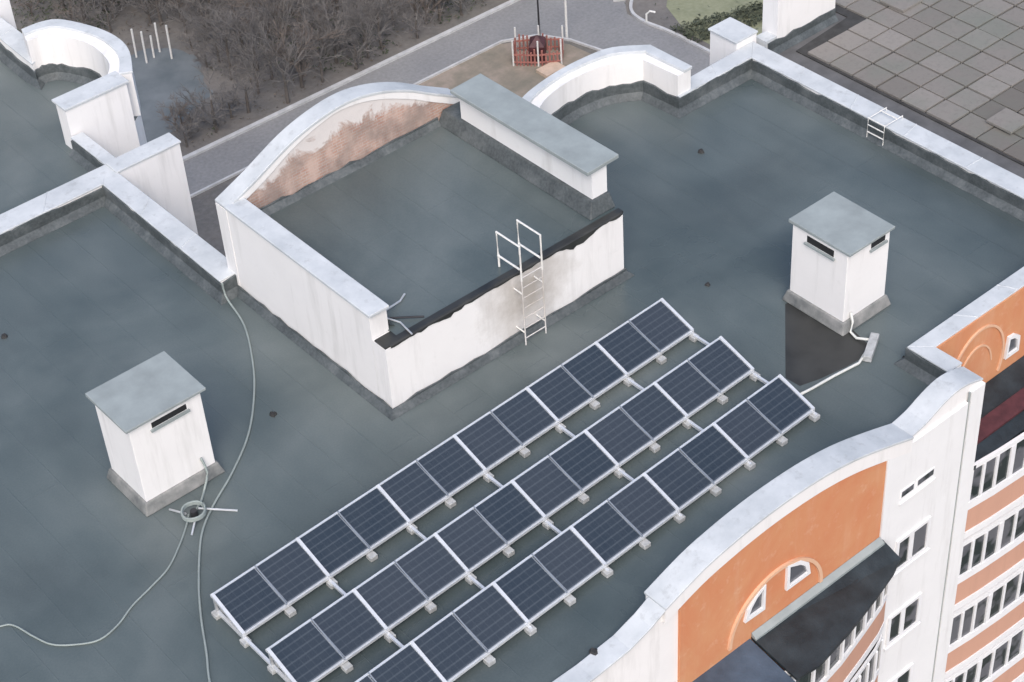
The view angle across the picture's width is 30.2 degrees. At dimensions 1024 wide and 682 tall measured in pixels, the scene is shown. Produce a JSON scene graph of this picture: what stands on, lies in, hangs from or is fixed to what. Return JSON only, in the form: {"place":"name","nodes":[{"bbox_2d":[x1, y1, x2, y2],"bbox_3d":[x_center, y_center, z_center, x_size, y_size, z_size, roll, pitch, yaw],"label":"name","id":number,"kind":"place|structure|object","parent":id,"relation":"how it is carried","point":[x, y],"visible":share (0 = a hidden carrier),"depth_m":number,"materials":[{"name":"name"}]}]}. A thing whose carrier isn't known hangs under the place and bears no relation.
{"place":"outdoors","nodes":[
{"label":"outdoors","id":0,"kind":"place"},
{"bbox_2d":[131,48,212,142],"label":"path","id":1,"kind":"structure","parent":0,"point":[161,76],"depth_m":112.66,"materials":[{"name":"grey concrete"}]},
{"bbox_2d":[10,0,709,256],"bbox_3d":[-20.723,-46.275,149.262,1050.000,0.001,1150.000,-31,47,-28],"label":"ground","id":2,"kind":"structure","parent":0,"point":[206,217],"depth_m":114.84,"materials":[{"name":"soil"}]},
{"bbox_2d":[0,0,146,213],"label":"apartment building","id":3,"kind":"structure","parent":2,"relation":"on","point":[70,110],"depth_m":54.81,"materials":[{"name":"paint"}]},
{"bbox_2d":[54,0,98,23],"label":"bare tree","id":4,"kind":"object","parent":2,"relation":"on","point":[82,16],"visible":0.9,"depth_m":117.06,"materials":[{"name":"brown plant"}]},
{"bbox_2d":[79,0,128,32],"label":"bare tree","id":5,"kind":"object","parent":2,"relation":"on","point":[108,19],"visible":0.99,"depth_m":116.90,"materials":[{"name":"brown plant"}]},
{"bbox_2d":[155,100,193,131],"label":"bare tree","id":6,"kind":"object","parent":2,"relation":"on","point":[168,118],"visible":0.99,"depth_m":107.81,"materials":[{"name":"brown plant"}]},
{"bbox_2d":[150,0,210,32],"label":"bare tree","id":7,"kind":"object","parent":2,"relation":"on","point":[183,18],"visible":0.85,"depth_m":116.29,"materials":[{"name":"brown plant"}]},
{"bbox_2d":[165,110,198,147],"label":"bare tree","id":8,"kind":"object","parent":2,"relation":"on","point":[190,129],"visible":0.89,"depth_m":107.07,"materials":[{"name":"brown plant"}]},
{"bbox_2d":[170,106,203,138],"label":"bare tree","id":9,"kind":"object","parent":2,"relation":"on","point":[187,127],"visible":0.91,"depth_m":107.61,"materials":[{"name":"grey plant"}]},
{"bbox_2d":[171,95,207,126],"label":"bare tree","id":10,"kind":"object","parent":2,"relation":"on","point":[188,120],"visible":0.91,"depth_m":108.05,"materials":[{"name":"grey plant"}]},
{"bbox_2d":[174,25,205,50],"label":"bare tree","id":11,"kind":"object","parent":2,"relation":"on","point":[182,37],"visible":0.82,"depth_m":114.91,"materials":[{"name":"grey plant"}]},
{"bbox_2d":[177,0,225,40],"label":"bare tree","id":12,"kind":"object","parent":2,"relation":"on","point":[209,6],"visible":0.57,"depth_m":115.33,"materials":[{"name":"grey plant"}]},
{"bbox_2d":[183,0,227,28],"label":"bare tree","id":13,"kind":"object","parent":2,"relation":"on","point":[194,2],"visible":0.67,"depth_m":115.88,"materials":[{"name":"grey plant"}]},
{"bbox_2d":[184,27,234,63],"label":"bare tree","id":14,"kind":"object","parent":2,"relation":"on","point":[217,51],"visible":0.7,"depth_m":113.25,"materials":[{"name":"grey plant"}]},
{"bbox_2d":[171,59,250,128],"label":"bare tree","id":15,"kind":"object","parent":2,"relation":"on","point":[212,110],"visible":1,"depth_m":107.60,"materials":[{"name":"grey plant"}]},
{"bbox_2d":[196,98,230,132],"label":"bare tree","id":16,"kind":"object","parent":2,"relation":"on","point":[214,124],"visible":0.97,"depth_m":108.03,"materials":[{"name":"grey plant"}]},
{"bbox_2d":[180,0,252,67],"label":"bare tree","id":17,"kind":"object","parent":2,"relation":"on","point":[222,21],"visible":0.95,"depth_m":111.77,"materials":[{"name":"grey plant"}]},
{"bbox_2d":[212,80,243,117],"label":"bare tree","id":18,"kind":"object","parent":2,"relation":"on","point":[234,102],"visible":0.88,"depth_m":109.08,"materials":[{"name":"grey plant"}]},
{"bbox_2d":[212,52,269,112],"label":"bare tree","id":19,"kind":"object","parent":2,"relation":"on","point":[246,96],"visible":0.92,"depth_m":108.76,"materials":[{"name":"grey plant"}]},
{"bbox_2d":[207,0,277,70],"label":"bare tree","id":20,"kind":"object","parent":2,"relation":"on","point":[257,19],"visible":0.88,"depth_m":111.09,"materials":[{"name":"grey plant"}]},
{"bbox_2d":[217,0,270,46],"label":"bare tree","id":21,"kind":"object","parent":2,"relation":"on","point":[228,12],"visible":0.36,"depth_m":114.42,"materials":[{"name":"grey plant"}]},
{"bbox_2d":[9,0,485,135],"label":"shrubbery","id":22,"kind":"object","parent":2,"relation":"on","point":[109,11],"visible":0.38,"depth_m":116.92,"materials":[{"name":"brown plant"}]},
{"bbox_2d":[13,0,486,142],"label":"undergrowth","id":23,"kind":"object","parent":2,"relation":"on","point":[258,46],"visible":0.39,"depth_m":115.82,"materials":[{"name":"brown plant"}]},
{"bbox_2d":[223,14,285,94],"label":"bare tree","id":24,"kind":"object","parent":2,"relation":"on","point":[245,51],"visible":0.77,"depth_m":109.47,"materials":[{"name":"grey plant"}]},
{"bbox_2d":[225,0,294,46],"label":"bare tree","id":25,"kind":"object","parent":2,"relation":"on","point":[266,26],"visible":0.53,"depth_m":113.91,"materials":[{"name":"brown plant"}]},
{"bbox_2d":[230,6,295,82],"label":"bare tree","id":26,"kind":"object","parent":2,"relation":"on","point":[274,37],"visible":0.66,"depth_m":110.83,"materials":[{"name":"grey plant"}]},
{"bbox_2d":[237,0,319,57],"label":"bare tree","id":27,"kind":"object","parent":2,"relation":"on","point":[275,11],"visible":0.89,"depth_m":111.89,"materials":[{"name":"brown plant"}]},
{"bbox_2d":[249,12,328,103],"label":"bare tree","id":28,"kind":"object","parent":2,"relation":"on","point":[283,73],"visible":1,"depth_m":108.46,"materials":[{"name":"brown plant"}]},
{"bbox_2d":[276,0,329,49],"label":"bare tree","id":29,"kind":"object","parent":2,"relation":"on","point":[290,30],"visible":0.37,"depth_m":113.53,"materials":[{"name":"brown plant"}]},
{"bbox_2d":[276,0,329,30],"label":"bare tree","id":30,"kind":"object","parent":2,"relation":"on","point":[306,3],"visible":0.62,"depth_m":113.84,"materials":[{"name":"brown plant"}]},
{"bbox_2d":[260,18,348,87],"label":"bare tree","id":31,"kind":"object","parent":2,"relation":"on","point":[298,67],"visible":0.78,"depth_m":109.86,"materials":[{"name":"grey plant"}]},
{"bbox_2d":[283,0,341,45],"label":"bare tree","id":32,"kind":"object","parent":2,"relation":"on","point":[333,7],"visible":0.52,"depth_m":113.74,"materials":[{"name":"brown plant"}]},
{"bbox_2d":[288,1,355,82],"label":"bare tree","id":33,"kind":"object","parent":2,"relation":"on","point":[326,40],"visible":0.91,"depth_m":110.25,"materials":[{"name":"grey plant"}]},
{"bbox_2d":[308,0,357,28],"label":"bare tree","id":34,"kind":"object","parent":2,"relation":"on","point":[332,4],"visible":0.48,"depth_m":115.13,"materials":[{"name":"brown plant"}]},
{"bbox_2d":[306,0,371,63],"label":"bare tree","id":35,"kind":"object","parent":2,"relation":"on","point":[322,27],"visible":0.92,"depth_m":111.69,"materials":[{"name":"brown plant"}]},
{"bbox_2d":[316,22,367,54],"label":"bare tree","id":36,"kind":"object","parent":2,"relation":"on","point":[347,34],"visible":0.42,"depth_m":113.17,"materials":[{"name":"brown plant"}]},
{"bbox_2d":[331,20,384,69],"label":"bare tree","id":37,"kind":"object","parent":2,"relation":"on","point":[355,54],"visible":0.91,"depth_m":111.69,"materials":[{"name":"brown plant"}]},
{"bbox_2d":[337,0,393,42],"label":"bare tree","id":38,"kind":"object","parent":2,"relation":"on","point":[364,18],"visible":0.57,"depth_m":114.06,"materials":[{"name":"grey plant"}]},
{"bbox_2d":[334,0,398,58],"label":"bare tree","id":39,"kind":"object","parent":2,"relation":"on","point":[364,31],"visible":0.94,"depth_m":112.01,"materials":[{"name":"brown plant"}]},
{"bbox_2d":[344,0,413,49],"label":"bare tree","id":40,"kind":"object","parent":2,"relation":"on","point":[383,4],"visible":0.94,"depth_m":112.66,"materials":[{"name":"brown plant"}]},
{"bbox_2d":[392,0,439,38],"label":"bare tree","id":41,"kind":"object","parent":2,"relation":"on","point":[415,28],"visible":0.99,"depth_m":114.36,"materials":[{"name":"grey plant"}]},
{"bbox_2d":[390,0,446,24],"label":"bare tree","id":42,"kind":"object","parent":2,"relation":"on","point":[424,8],"visible":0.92,"depth_m":115.22,"materials":[{"name":"grey plant"}]},
{"bbox_2d":[419,41,589,96],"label":"sand","id":43,"kind":"structure","parent":2,"relation":"on","point":[495,64],"depth_m":111.81,"materials":[{"name":"beige sand"}]},
{"bbox_2d":[511,25,564,77],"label":"play enclosure","id":44,"kind":"object","parent":43,"relation":"on","point":[537,47],"visible":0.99,"depth_m":111.59,"materials":[{"name":"red wood"}]},
{"bbox_2d":[0,17,1023,681],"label":"apartment building","id":45,"kind":"structure","parent":2,"relation":"on","point":[868,527],"depth_m":45.40,"materials":[{"name":"paint"}]},
{"bbox_2d":[0,514,188,645],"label":"roof cable","id":46,"kind":"object","parent":45,"relation":"on","point":[126,613],"visible":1,"depth_m":40.22,"materials":[{"name":"rubber"}]},
{"bbox_2d":[85,351,224,516],"bbox_3d":[-8.014,2.073,42.681,2.113,2.609,1.763,-31,47,-28],"label":"ventilation shaft","id":47,"kind":"object","parent":45,"relation":"on","point":[152,421],"visible":1,"depth_m":42.10,"materials":[{"name":"paint"}]},
{"bbox_2d":[169,500,237,534],"bbox_3d":[-6.952,3.709,42.461,1.207,0.311,1.129,-31,47,-28],"label":"cable coil","id":48,"kind":"object","parent":45,"relation":"on","point":[195,516],"visible":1,"depth_m":42.28,"materials":[{"name":"rubber"}]},
{"bbox_2d":[198,283,255,681],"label":"roof cable","id":49,"kind":"object","parent":45,"relation":"on","point":[214,503],"visible":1,"depth_m":43.02,"materials":[{"name":"rubber"}]},
{"bbox_2d":[215,82,634,420],"bbox_3d":[-2.245,-3.042,47.148,7.820,3.969,7.045,-31,47,-28],"label":"stair hut","id":50,"kind":"object","parent":45,"relation":"on","point":[348,217],"visible":0.98,"depth_m":46.72,"materials":[{"name":"paint"}]},
{"bbox_2d":[386,293,423,334],"bbox_3d":[-2.436,-0.702,44.230,1.026,0.239,1.186,20,46,26],"label":"fallen mast","id":51,"kind":"object","parent":50,"relation":"on","point":[401,317],"visible":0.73,"depth_m":44.14,"materials":[{"name":"metal"}]},
{"bbox_2d":[495,219,546,344],"bbox_3d":[0.232,-1.396,45.706,0.715,3.036,0.880,-31,47,-28],"label":"roof ladder","id":52,"kind":"object","parent":50,"relation":"attached to","point":[520,268],"visible":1,"depth_m":45.30,"materials":[{"name":"white metal"}]},
{"bbox_2d":[439,73,618,219],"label":"ventilation block","id":53,"kind":"structure","parent":50,"relation":"on","point":[555,157],"depth_m":47.82,"materials":[{"name":"concrete"}]},
{"bbox_2d":[210,298,819,681],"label":"mounting frame","id":54,"kind":"object","parent":45,"relation":"on","point":[346,665],"visible":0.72,"depth_m":41.45,"materials":[{"name":"metal"}]},
{"bbox_2d":[215,568,284,631],"bbox_3d":[-5.520,5.442,39.892,1.095,0.042,1.095,-33,65,-29],"label":"solar panel","id":55,"kind":"object","parent":54,"relation":"attached to","point":[250,599],"visible":1,"depth_m":39.88,"materials":[{"name":"blue"}]},
{"bbox_2d":[257,540,326,602],"bbox_3d":[-4.692,4.914,40.441,1.095,0.040,1.095,-33,65,-29],"label":"solar panel","id":56,"kind":"object","parent":54,"relation":"attached to","point":[291,572],"visible":1,"depth_m":40.42,"materials":[{"name":"blue"}]},
{"bbox_2d":[270,621,342,681],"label":"solar panel","id":57,"kind":"object","parent":54,"relation":"attached to","point":[307,652],"visible":1,"depth_m":38.66,"materials":[{"name":"blue"}]},
{"bbox_2d":[300,514,367,573],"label":"solar panel","id":58,"kind":"object","parent":54,"relation":"attached to","point":[334,543],"visible":1,"depth_m":40.98,"materials":[{"name":"blue"}]},
{"bbox_2d":[313,592,384,657],"bbox_3d":[-3.371,5.858,39.212,1.095,0.042,1.095,-33,65,-29],"label":"solar panel","id":59,"kind":"object","parent":54,"relation":"attached to","point":[349,624],"visible":1,"depth_m":39.19,"materials":[{"name":"blue"}]},
{"bbox_2d":[340,488,406,546],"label":"solar panel","id":60,"kind":"object","parent":54,"relation":"attached to","point":[373,517],"visible":1,"depth_m":41.52,"materials":[{"name":"blue"}]},
{"bbox_2d":[356,564,425,626],"bbox_3d":[-2.544,5.329,39.763,1.095,0.041,1.095,-33,65,-29],"label":"solar panel","id":61,"kind":"object","parent":54,"relation":"attached to","point":[391,594],"visible":1,"depth_m":39.76,"materials":[{"name":"blue"}]},
{"bbox_2d":[370,644,441,681],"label":"solar panel","id":62,"kind":"object","parent":54,"relation":"attached to","point":[408,664],"visible":1,"depth_m":38.13,"materials":[{"name":"blue"}]},
{"bbox_2d":[380,462,446,519],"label":"solar panel","id":63,"kind":"object","parent":54,"relation":"attached to","point":[413,490],"visible":1,"depth_m":42.08,"materials":[{"name":"blue"}]},
{"bbox_2d":[397,536,465,598],"bbox_3d":[-1.717,4.800,40.314,1.095,0.041,1.095,-33,65,-29],"label":"solar panel","id":64,"kind":"object","parent":54,"relation":"attached to","point":[431,567],"visible":1,"depth_m":40.30,"materials":[{"name":"blue"}]},
{"bbox_2d":[414,614,485,680],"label":"solar panel","id":65,"kind":"object","parent":54,"relation":"attached to","point":[450,647],"visible":1,"depth_m":38.58,"materials":[{"name":"blue"}]},
{"bbox_2d":[418,437,482,493],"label":"solar panel","id":66,"kind":"object","parent":54,"relation":"attached to","point":[450,465],"visible":1,"depth_m":42.62,"materials":[{"name":"blue"}]},
{"bbox_2d":[437,509,505,569],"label":"solar panel","id":67,"kind":"object","parent":54,"relation":"attached to","point":[471,538],"visible":1,"depth_m":40.86,"materials":[{"name":"blue"}]},
{"bbox_2d":[457,413,520,467],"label":"solar panel","id":68,"kind":"object","parent":54,"relation":"attached to","point":[489,440],"visible":1,"depth_m":43.18,"materials":[{"name":"blue"}]},
{"bbox_2d":[454,585,525,650],"bbox_3d":[-0.454,5.703,39.138,1.095,0.040,1.095,-33,65,-29],"label":"solar panel","id":69,"kind":"object","parent":54,"relation":"attached to","point":[490,617],"visible":1,"depth_m":39.12,"materials":[{"name":"blue"}]},
{"bbox_2d":[476,483,542,542],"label":"solar panel","id":70,"kind":"object","parent":54,"relation":"attached to","point":[509,512],"visible":1,"depth_m":41.40,"materials":[{"name":"blue"}]},
{"bbox_2d":[493,390,555,443],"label":"solar panel","id":71,"kind":"object","parent":54,"relation":"attached to","point":[524,416],"visible":1,"depth_m":43.72,"materials":[{"name":"blue"}]},
{"bbox_2d":[496,556,565,619],"bbox_3d":[0.371,5.173,39.691,1.095,0.040,1.095,-33,65,-29],"label":"solar panel","id":72,"kind":"object","parent":54,"relation":"attached to","point":[530,587],"visible":1,"depth_m":39.68,"materials":[{"name":"blue"}]},
{"bbox_2d":[514,457,580,514],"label":"solar panel","id":73,"kind":"object","parent":54,"relation":"attached to","point":[547,485],"visible":1,"depth_m":41.96,"materials":[{"name":"blue"}]},
{"bbox_2d":[529,367,591,418],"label":"solar panel","id":74,"kind":"object","parent":54,"relation":"attached to","point":[560,392],"visible":1,"depth_m":44.28,"materials":[{"name":"blue"}]},
{"bbox_2d":[534,529,602,591],"bbox_3d":[1.196,4.642,40.244,1.095,0.040,1.095,-33,65,-29],"label":"solar panel","id":75,"kind":"object","parent":54,"relation":"attached to","point":[568,559],"visible":1,"depth_m":40.23,"materials":[{"name":"blue"}]},
{"bbox_2d":[551,432,615,488],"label":"solar panel","id":76,"kind":"object","parent":54,"relation":"attached to","point":[583,460],"visible":1,"depth_m":42.50,"materials":[{"name":"blue"}]},
{"bbox_2d":[563,344,624,395],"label":"solar panel","id":77,"kind":"object","parent":54,"relation":"attached to","point":[593,370],"visible":1,"depth_m":44.82,"materials":[{"name":"blue"}]},
{"bbox_2d":[573,502,640,562],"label":"solar panel","id":78,"kind":"object","parent":54,"relation":"attached to","point":[607,532],"visible":1,"depth_m":40.79,"materials":[{"name":"blue"}]},
{"bbox_2d":[587,408,650,462],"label":"solar panel","id":79,"kind":"object","parent":54,"relation":"attached to","point":[619,435],"visible":1,"depth_m":43.06,"materials":[{"name":"blue"}]},
{"bbox_2d":[598,322,658,372],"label":"solar panel","id":80,"kind":"object","parent":54,"relation":"attached to","point":[628,347],"visible":1,"depth_m":45.38,"materials":[{"name":"blue"}]},
{"bbox_2d":[609,476,675,535],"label":"solar panel","id":81,"kind":"object","parent":54,"relation":"attached to","point":[642,505],"visible":1,"depth_m":41.33,"materials":[{"name":"blue"}]},
{"bbox_2d":[622,385,684,438],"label":"solar panel","id":82,"kind":"object","parent":54,"relation":"attached to","point":[653,411],"visible":1,"depth_m":43.60,"materials":[{"name":"blue"}]},
{"bbox_2d":[631,301,690,350],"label":"solar panel","id":83,"kind":"object","parent":54,"relation":"attached to","point":[660,325],"visible":1,"depth_m":45.92,"materials":[{"name":"blue"}]},
{"bbox_2d":[646,450,711,507],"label":"solar panel","id":84,"kind":"object","parent":54,"relation":"attached to","point":[679,478],"visible":1,"depth_m":41.90,"materials":[{"name":"blue"}]},
{"bbox_2d":[657,361,718,413],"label":"solar panel","id":85,"kind":"object","parent":54,"relation":"attached to","point":[688,387],"visible":1,"depth_m":44.16,"materials":[{"name":"blue"}]},
{"bbox_2d":[681,425,745,481],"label":"solar panel","id":86,"kind":"object","parent":54,"relation":"attached to","point":[713,453],"visible":1,"depth_m":42.44,"materials":[{"name":"blue"}]},
{"bbox_2d":[690,339,750,390],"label":"solar panel","id":87,"kind":"object","parent":54,"relation":"attached to","point":[719,364],"visible":1,"depth_m":44.71,"materials":[{"name":"blue"}]},
{"bbox_2d":[716,401,778,455],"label":"solar panel","id":88,"kind":"object","parent":54,"relation":"attached to","point":[747,428],"visible":1,"depth_m":43.00,"materials":[{"name":"blue"}]},
{"bbox_2d":[748,378,810,431],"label":"solar panel","id":89,"kind":"object","parent":54,"relation":"attached to","point":[780,404],"visible":1,"depth_m":43.55,"materials":[{"name":"blue"}]},
{"bbox_2d":[743,584,765,622],"bbox_3d":[5.273,5.705,41.233,0.625,0.800,0.070,-31,47,-28],"label":"window","id":90,"kind":"structure","parent":45,"relation":"in","point":[757,605],"depth_m":41.31,"materials":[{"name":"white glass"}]},
{"bbox_2d":[784,560,810,590],"bbox_3d":[6.312,5.025,41.827,0.775,0.800,0.070,-31,47,-28],"label":"window","id":91,"kind":"structure","parent":45,"relation":"in","point":[794,573],"depth_m":41.88,"materials":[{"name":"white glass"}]},
{"bbox_2d":[800,312,868,394],"bbox_3d":[7.723,0.462,44.818,0.810,0.494,3.038,20,46,26],"label":"cable conduit","id":92,"kind":"object","parent":45,"relation":"on","point":[841,371],"visible":1,"depth_m":44.88,"materials":[{"name":"plastic"}]},
{"bbox_2d":[782,192,894,335],"bbox_3d":[7.939,-1.903,46.080,1.763,2.459,2.013,-31,47,-28],"label":"ventilation shaft","id":93,"kind":"object","parent":45,"relation":"on","point":[840,247],"visible":1,"depth_m":45.55,"materials":[{"name":"paint"}]},
{"bbox_2d":[863,332,878,362],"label":"electrical junction box","id":94,"kind":"structure","parent":45,"relation":"on","point":[870,348],"depth_m":45.25,"materials":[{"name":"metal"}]},
{"bbox_2d":[866,107,902,145],"bbox_3d":[10.206,-5.882,51.940,0.807,0.683,0.607,-31,47,-28],"label":"stile ladder","id":95,"kind":"object","parent":45,"relation":"on","point":[880,123],"visible":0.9,"depth_m":51.73,"materials":[{"name":"white metal"}]},
{"bbox_2d":[889,663,913,681],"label":"window","id":96,"kind":"structure","parent":45,"relation":"in","point":[905,675],"depth_m":48.46,"materials":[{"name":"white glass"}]},
{"bbox_2d":[883,592,921,651],"bbox_3d":[9.666,6.914,46.823,1.325,1.160,0.080,-31,47,-28],"label":"window","id":97,"kind":"structure","parent":45,"relation":"in","point":[904,620],"depth_m":46.84,"materials":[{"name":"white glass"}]},
{"bbox_2d":[893,516,931,577],"bbox_3d":[9.514,4.877,45.095,1.325,1.160,0.080,-31,47,-28],"label":"window","id":98,"kind":"structure","parent":45,"relation":"in","point":[913,545],"depth_m":45.14,"materials":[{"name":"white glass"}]},
{"bbox_2d":[916,467,934,487],"bbox_3d":[9.556,3.146,43.857,0.610,0.250,0.024,-31,47,-28],"label":"window","id":99,"kind":"structure","parent":45,"relation":"in","point":[930,473],"depth_m":43.83,"materials":[{"name":"white glass"}]},
{"bbox_2d":[1003,333,1020,359],"bbox_3d":[12.415,0.066,47.058,0.525,0.700,0.070,-31,47,-28],"label":"window","id":100,"kind":"structure","parent":45,"relation":"in","point":[1013,340],"depth_m":47.08,"materials":[{"name":"white glass"}]},
{"bbox_2d":[183,0,709,193],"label":"road","id":101,"kind":"structure","parent":0,"point":[603,24],"depth_m":113.50,"materials":[{"name":"grey asphalt"}]},
{"bbox_2d":[182,0,709,197],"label":"kerb","id":102,"kind":"structure","parent":101,"relation":"on","point":[348,80],"depth_m":112.42,"materials":[{"name":"concrete"}]},
{"bbox_2d":[666,0,762,43],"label":"lawn","id":103,"kind":"structure","parent":0,"point":[689,10],"depth_m":115.59,"materials":[{"name":"green plant"}]},
{"bbox_2d":[624,0,762,42],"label":"verge grass","id":104,"kind":"structure","parent":103,"relation":"on","point":[689,34],"depth_m":114.08,"materials":[{"name":"green plant"}]},
{"bbox_2d":[756,0,1023,178],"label":"apartment building","id":105,"kind":"structure","parent":0,"point":[952,71],"depth_m":54.89,"materials":[{"name":"paint"}]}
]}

